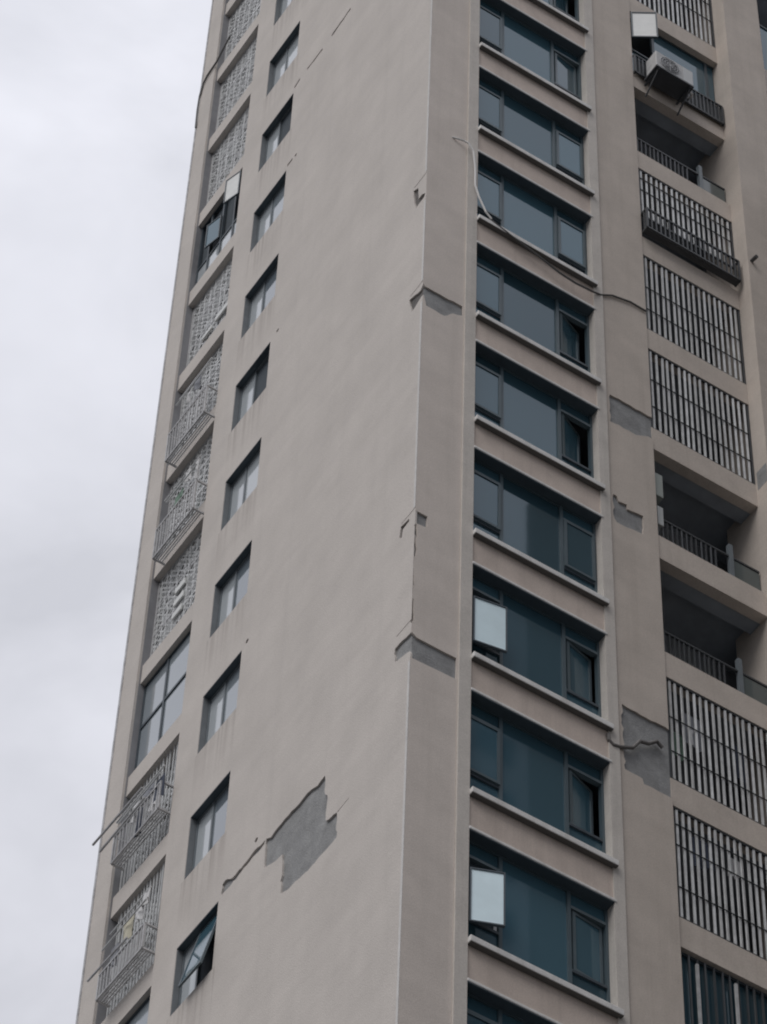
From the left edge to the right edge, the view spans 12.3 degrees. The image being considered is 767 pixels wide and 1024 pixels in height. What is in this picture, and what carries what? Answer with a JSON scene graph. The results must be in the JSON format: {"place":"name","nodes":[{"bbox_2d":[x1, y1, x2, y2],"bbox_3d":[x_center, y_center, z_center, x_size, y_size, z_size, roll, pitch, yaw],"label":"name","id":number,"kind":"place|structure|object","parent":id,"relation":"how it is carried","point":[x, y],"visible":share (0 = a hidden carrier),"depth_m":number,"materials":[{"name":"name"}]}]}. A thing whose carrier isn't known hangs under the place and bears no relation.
{"place":"outdoors","nodes":[
{"label":"outdoors","id":0,"kind":"place"},
{"bbox_2d":[0,0,211,1023],"label":"sky","id":1,"kind":"structure","parent":0,"point":[99,98],"materials":[{"name":"white"}]},
{"label":"ground","id":2,"kind":"structure","parent":0,"visible":0},
{"bbox_2d":[75,0,766,1023],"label":"apartment tower","id":3,"kind":"structure","parent":2,"relation":"on","point":[457,606],"depth_m":58.99,"materials":[{"name":"beige painted render"},{"name":"grey cement mortar"},{"name":"concrete"}]},
{"bbox_2d":[87,937,127,981],"bbox_3d":[-4.375,7.086,56.257,0.039,0.118,1.124,31,-58,-20],"label":"drying pole","id":4,"kind":"object","parent":3,"relation":"attached to","point":[106,960],"visible":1,"depth_m":56.24,"materials":[{"name":"metal"}]},
{"bbox_2d":[109,942,118,968],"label":"hanging cloth","id":5,"kind":"object","parent":3,"relation":"hanging from","point":[115,953],"visible":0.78,"depth_m":56.83,"materials":[{"name":"grey fabric"}]},
{"bbox_2d":[92,787,142,845],"bbox_3d":[-4.439,5.081,59.298,0.042,0.102,1.542,30,-57,-19],"label":"drying pole","id":6,"kind":"object","parent":3,"relation":"attached to","point":[117,816],"visible":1,"depth_m":59.28,"materials":[{"name":"metal"}]},
{"bbox_2d":[99,796,145,852],"bbox_3d":[-4.335,5.190,58.962,0.042,0.122,1.423,29,-57,-19],"label":"drying pole","id":7,"kind":"object","parent":3,"relation":"attached to","point":[122,824],"visible":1,"depth_m":58.95,"materials":[{"name":"metal"}]},
{"bbox_2d":[123,914,134,943],"bbox_3d":[-4.085,6.681,56.856,0.082,0.462,0.370,28,-57,-18],"label":"hanging cloth","id":8,"kind":"object","parent":3,"relation":"hanging from","point":[128,930],"visible":0.89,"depth_m":56.83,"materials":[{"name":"beige fabric"}]},
{"bbox_2d":[131,801,138,823],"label":"hanging cloth","id":9,"kind":"object","parent":3,"relation":"hanging from","point":[135,814],"visible":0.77,"depth_m":59.27,"materials":[{"name":"white fabric"}]},
{"bbox_2d":[125,996,149,1023],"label":"bay window","id":10,"kind":"structure","parent":3,"relation":"in","point":[140,1016],"depth_m":55.56,"materials":[{"name":"grey glass"}]},
{"bbox_2d":[134,807,142,838],"bbox_3d":[-4.052,5.162,58.930,0.079,0.680,0.140,28,-57,-18],"label":"hanging cloth","id":11,"kind":"object","parent":3,"relation":"hanging from","point":[136,829],"visible":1,"depth_m":58.92,"materials":[{"name":"grey fabric"}]},
{"bbox_2d":[135,905,144,922],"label":"hanging cloth","id":12,"kind":"object","parent":3,"relation":"hanging from","point":[140,913],"visible":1,"depth_m":56.70,"materials":[{"name":"white fabric"}]},
{"bbox_2d":[141,887,150,907],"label":"hanging cloth","id":13,"kind":"object","parent":3,"relation":"hanging from","point":[146,894],"visible":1,"depth_m":56.76,"materials":[{"name":"white fabric"}]},
{"bbox_2d":[143,782,154,798],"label":"hanging cloth","id":14,"kind":"object","parent":3,"relation":"hanging from","point":[148,791],"visible":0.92,"depth_m":59.24,"materials":[{"name":"grey fabric"}]},
{"bbox_2d":[148,795,156,813],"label":"hanging cloth","id":15,"kind":"object","parent":3,"relation":"hanging from","point":[153,803],"visible":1,"depth_m":58.72,"materials":[{"name":"white fabric"}]},
{"bbox_2d":[153,773,164,801],"bbox_3d":[-3.705,4.580,58.836,0.081,0.541,0.260,28,-57,-18],"label":"hanging cloth","id":16,"kind":"object","parent":3,"relation":"hanging from","point":[162,778],"visible":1,"depth_m":58.82,"materials":[{"name":"grey"}]},
{"bbox_2d":[134,630,190,769],"bbox_3d":[-3.766,3.274,62.036,0.060,2.500,1.910,28,-57,-18],"label":"bay window","id":17,"kind":"structure","parent":3,"relation":"in","point":[163,696],"depth_m":62.24,"materials":[{"name":"grey glass"}]},
{"bbox_2d":[171,603,182,620],"bbox_3d":[-3.714,1.800,63.930,0.040,0.160,0.330,28,-57,-18],"label":"white board","id":18,"kind":"object","parent":3,"relation":"attached to","point":[177,611],"visible":1,"depth_m":63.89,"materials":[{"name":"plastic"}]},
{"bbox_2d":[173,590,184,607],"bbox_3d":[-3.695,1.571,64.208,0.040,0.160,0.340,28,-57,-18],"label":"white board","id":19,"kind":"object","parent":3,"relation":"attached to","point":[178,599],"visible":1,"depth_m":64.17,"materials":[{"name":"plastic"}]},
{"bbox_2d":[174,488,183,505],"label":"hanging cloth","id":20,"kind":"object","parent":3,"relation":"hanging from","point":[179,495],"visible":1,"depth_m":65.98,"materials":[{"name":"green fabric"}]},
{"bbox_2d":[175,577,186,594],"bbox_3d":[-3.683,1.349,64.490,0.040,0.160,0.350,28,-57,-18],"label":"white board","id":21,"kind":"object","parent":3,"relation":"attached to","point":[180,586],"visible":1,"depth_m":64.45,"materials":[{"name":"plastic"}]},
{"bbox_2d":[184,466,191,481],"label":"hanging cloth","id":22,"kind":"object","parent":3,"relation":"hanging from","point":[189,477],"visible":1,"depth_m":66.07,"materials":[{"name":"white fabric"}]},
{"bbox_2d":[186,390,190,402],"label":"hanging cloth","id":23,"kind":"object","parent":3,"relation":"hanging from","point":[188,400],"visible":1,"depth_m":68.63,"materials":[{"name":"white fabric"}]},
{"bbox_2d":[170,902,217,1015],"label":"window","id":24,"kind":"structure","parent":3,"relation":"in","point":[194,959],"depth_m":54.22,"materials":[{"name":"grey glass"}]},
{"bbox_2d":[194,458,199,477],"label":"hanging cloth","id":25,"kind":"object","parent":3,"relation":"hanging from","point":[196,474],"visible":1,"depth_m":65.76,"materials":[{"name":"white fabric"}]},
{"bbox_2d":[194,374,201,393],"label":"hanging cloth","id":26,"kind":"object","parent":3,"relation":"hanging from","point":[197,384],"visible":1,"depth_m":68.51,"materials":[{"name":"grey fabric"}]},
{"bbox_2d":[202,325,212,340],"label":"white board","id":27,"kind":"object","parent":3,"relation":"on","point":[208,331],"visible":1,"depth_m":71.01,"materials":[{"name":"plastic"}]},
{"bbox_2d":[185,772,229,878],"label":"window","id":28,"kind":"structure","parent":3,"relation":"in","point":[207,825],"depth_m":56.87,"materials":[{"name":"grey glass"}]},
{"bbox_2d":[195,35,230,127],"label":"edge cable","id":29,"kind":"object","parent":3,"relation":"attached to","point":[220,54],"visible":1,"depth_m":80.53,"materials":[{"name":"grey plastic"}]},
{"bbox_2d":[195,170,241,284],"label":"bay window","id":30,"kind":"structure","parent":3,"relation":"in","point":[220,229],"depth_m":74.01,"materials":[{"name":"grey glass"}]},
{"bbox_2d":[198,651,241,752],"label":"window","id":31,"kind":"structure","parent":3,"relation":"in","point":[220,701],"depth_m":59.25,"materials":[{"name":"grey glass"}]},
{"bbox_2d":[215,301,227,321],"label":"white board","id":32,"kind":"object","parent":3,"relation":"on","point":[221,312],"visible":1,"depth_m":70.80,"materials":[{"name":"plastic"}]},
{"bbox_2d":[210,540,251,636],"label":"window","id":33,"kind":"structure","parent":3,"relation":"in","point":[232,586],"depth_m":61.64,"materials":[{"name":"grey glass"}]},
{"bbox_2d":[221,437,261,529],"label":"window","id":34,"kind":"structure","parent":3,"relation":"in","point":[243,480],"depth_m":64.03,"materials":[{"name":"grey glass"}]},
{"bbox_2d":[232,343,269,429],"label":"window","id":35,"kind":"structure","parent":3,"relation":"in","point":[253,383],"depth_m":66.44,"materials":[{"name":"grey glass"}]},
{"bbox_2d":[241,253,278,337],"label":"window","id":36,"kind":"structure","parent":3,"relation":"in","point":[263,291],"depth_m":68.81,"materials":[{"name":"grey glass"}]},
{"bbox_2d":[250,172,285,251],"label":"window","id":37,"kind":"structure","parent":3,"relation":"in","point":[271,207],"depth_m":71.19,"materials":[{"name":"grey glass"}]},
{"bbox_2d":[259,94,292,170],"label":"window","id":38,"kind":"structure","parent":3,"relation":"in","point":[279,127],"depth_m":73.59,"materials":[{"name":"grey glass"}]},
{"bbox_2d":[274,0,291,24],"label":"window","id":39,"kind":"structure","parent":3,"relation":"in","point":[281,5],"depth_m":78.22,"materials":[{"name":"grey glass"}]},
{"bbox_2d":[266,22,299,96],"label":"window","id":40,"kind":"structure","parent":3,"relation":"in","point":[287,53],"depth_m":75.97,"materials":[{"name":"grey glass"}]},
{"bbox_2d":[452,136,491,219],"bbox_3d":[1.585,-5.979,63.276,0.821,2.198,0.094,21,-55,-14],"label":"hanging cable","id":41,"kind":"object","parent":3,"relation":"hanging from","point":[481,202],"visible":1,"depth_m":63.38,"materials":[{"name":"white plastic"}]},
{"bbox_2d":[467,981,554,1023],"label":"window","id":42,"kind":"structure","parent":3,"relation":"in","point":[484,1006],"depth_m":47.70,"materials":[{"name":"glass"}]},
{"bbox_2d":[479,0,585,100],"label":"window","id":43,"kind":"structure","parent":3,"relation":"in","point":[507,30],"depth_m":68.97,"materials":[{"name":"glass"}]},
{"bbox_2d":[478,67,587,184],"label":"window","id":44,"kind":"structure","parent":3,"relation":"in","point":[505,110],"depth_m":66.55,"materials":[{"name":"glass"}]},
{"bbox_2d":[477,151,590,274],"bbox_3d":[2.654,-5.218,63.777,2.500,2.168,0.256,28,-57,-18],"label":"window","id":45,"kind":"structure","parent":3,"relation":"in","point":[515,203],"depth_m":64.16,"materials":[{"name":"glass"}]},
{"bbox_2d":[476,243,593,372],"bbox_3d":[2.527,-3.339,61.440,2.500,2.168,0.415,28,-57,-18],"label":"window","id":46,"kind":"structure","parent":3,"relation":"in","point":[513,296],"depth_m":61.80,"materials":[{"name":"glass"}]},
{"bbox_2d":[475,341,597,477],"bbox_3d":[2.389,-1.455,59.126,2.500,2.198,0.616,28,-57,-18],"label":"window","id":47,"kind":"structure","parent":3,"relation":"in","point":[510,396],"depth_m":59.39,"materials":[{"name":"glass"}]},
{"bbox_2d":[473,447,601,592],"bbox_3d":[2.403,0.263,56.642,2.500,2.168,0.256,28,-57,-18],"label":"window","id":48,"kind":"structure","parent":3,"relation":"in","point":[509,506],"depth_m":56.94,"materials":[{"name":"glass"}]},
{"bbox_2d":[472,564,605,717],"bbox_3d":[2.328,2.081,54.257,2.506,2.168,0.381,30,-57,-20],"label":"window","id":49,"kind":"structure","parent":3,"relation":"in","point":[512,627],"depth_m":54.58,"materials":[{"name":"glass"}]},
{"bbox_2d":[470,690,609,853],"bbox_3d":[2.138,4.025,51.992,2.500,2.198,0.616,28,-57,-18],"label":"window","id":50,"kind":"structure","parent":3,"relation":"in","point":[515,760],"depth_m":52.18,"materials":[{"name":"glass"}]},
{"bbox_2d":[468,828,614,1002],"bbox_3d":[2.200,5.689,49.464,2.501,2.168,0.453,29,-57,-19],"label":"window","id":51,"kind":"structure","parent":3,"relation":"in","point":[518,905],"depth_m":49.78,"materials":[{"name":"glass"}]},
{"bbox_2d":[543,0,578,21],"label":"window","id":52,"kind":"structure","parent":3,"relation":"in","point":[562,5],"depth_m":71.19,"materials":[{"name":"glass"}]},
{"bbox_2d":[491,220,646,311],"bbox_3d":[3.291,-4.226,62.903,3.407,0.578,0.114,28,-57,-18],"label":"hanging cable","id":53,"kind":"object","parent":3,"relation":"hanging from","point":[560,273],"visible":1,"depth_m":62.64,"materials":[{"name":"grey plastic"}]},
{"bbox_2d":[606,733,663,749],"bbox_3d":[3.813,3.501,53.820,1.077,0.679,0.064,28,-57,-18],"label":"cable","id":54,"kind":"object","parent":3,"relation":"attached to","point":[639,741],"visible":1,"depth_m":53.71,"materials":[{"name":"grey"}]},
{"bbox_2d":[655,473,662,504],"bbox_3d":[4.557,-0.380,59.858,0.198,0.620,0.250,28,-57,-18],"label":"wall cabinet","id":55,"kind":"object","parent":3,"relation":"attached to","point":[659,487],"depth_m":59.73,"materials":[{"name":"grey"}]},
{"bbox_2d":[657,505,663,530],"bbox_3d":[4.572,0.118,59.231,0.120,0.500,0.170,28,-57,-18],"label":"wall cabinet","id":56,"kind":"object","parent":3,"relation":"attached to","point":[660,519],"depth_m":59.14,"materials":[{"name":"grey"}]},
{"bbox_2d":[646,51,692,98],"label":"air conditioner","id":57,"kind":"object","parent":3,"relation":"on","point":[669,65],"visible":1,"depth_m":70.43,"materials":[{"name":"metal"}]},
{"bbox_2d":[630,12,714,103],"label":"balcony window","id":58,"kind":"structure","parent":3,"relation":"in","point":[643,24],"depth_m":72.31,"materials":[{"name":"glass"}]},
{"bbox_2d":[670,732,683,761],"bbox_3d":[4.546,3.626,54.910,0.281,0.604,0.081,28,-57,-18],"label":"hanging cloth","id":59,"kind":"object","parent":3,"relation":"hanging from","point":[681,745],"visible":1,"depth_m":54.93,"materials":[{"name":"grey fabric"}]},
{"bbox_2d":[687,728,693,746],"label":"hanging cloth","id":60,"kind":"object","parent":3,"relation":"hanging from","point":[691,737],"visible":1,"depth_m":55.05,"materials":[{"name":"grey fabric"}]},
{"bbox_2d":[684,713,704,751],"bbox_3d":[4.821,3.448,55.229,0.364,0.767,0.081,28,-57,-18],"label":"hanging cloth","id":61,"kind":"object","parent":3,"relation":"hanging from","point":[692,726],"visible":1,"depth_m":55.26,"materials":[{"name":"grey fabric"}]},
{"bbox_2d":[691,836,713,870],"bbox_3d":[4.755,5.136,53.001,0.387,0.658,0.077,28,-57,-18],"label":"hanging cloth","id":62,"kind":"object","parent":3,"relation":"hanging from","point":[700,854],"visible":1,"depth_m":53.01,"materials":[{"name":"grey"}]},
{"bbox_2d":[681,952,766,1023],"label":"balcony window","id":63,"kind":"structure","parent":3,"relation":"in","point":[710,995],"depth_m":50.84,"materials":[{"name":"glass"}]},
{"bbox_2d":[728,857,740,879],"bbox_3d":[5.271,5.369,53.363,0.241,0.440,0.079,28,-57,-18],"label":"hanging cloth","id":64,"kind":"object","parent":3,"relation":"hanging from","point":[733,868],"visible":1,"depth_m":53.38,"materials":[{"name":"grey fabric"}]},
{"bbox_2d":[731,745,746,788],"bbox_3d":[5.559,3.958,55.398,0.300,0.880,0.082,28,-57,-18],"label":"hanging cloth","id":65,"kind":"object","parent":3,"relation":"hanging from","point":[737,765],"visible":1,"depth_m":55.41,"materials":[{"name":"grey"}]},
{"bbox_2d":[750,255,757,262],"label":"pipe stub","id":66,"kind":"object","parent":3,"relation":"attached to","point":[753,258],"visible":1,"depth_m":66.69,"materials":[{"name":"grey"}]},
{"bbox_2d":[759,24,766,69],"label":"window","id":67,"kind":"structure","parent":3,"relation":"in","point":[763,31],"depth_m":75.50,"materials":[{"name":"blue glass"}]}
]}

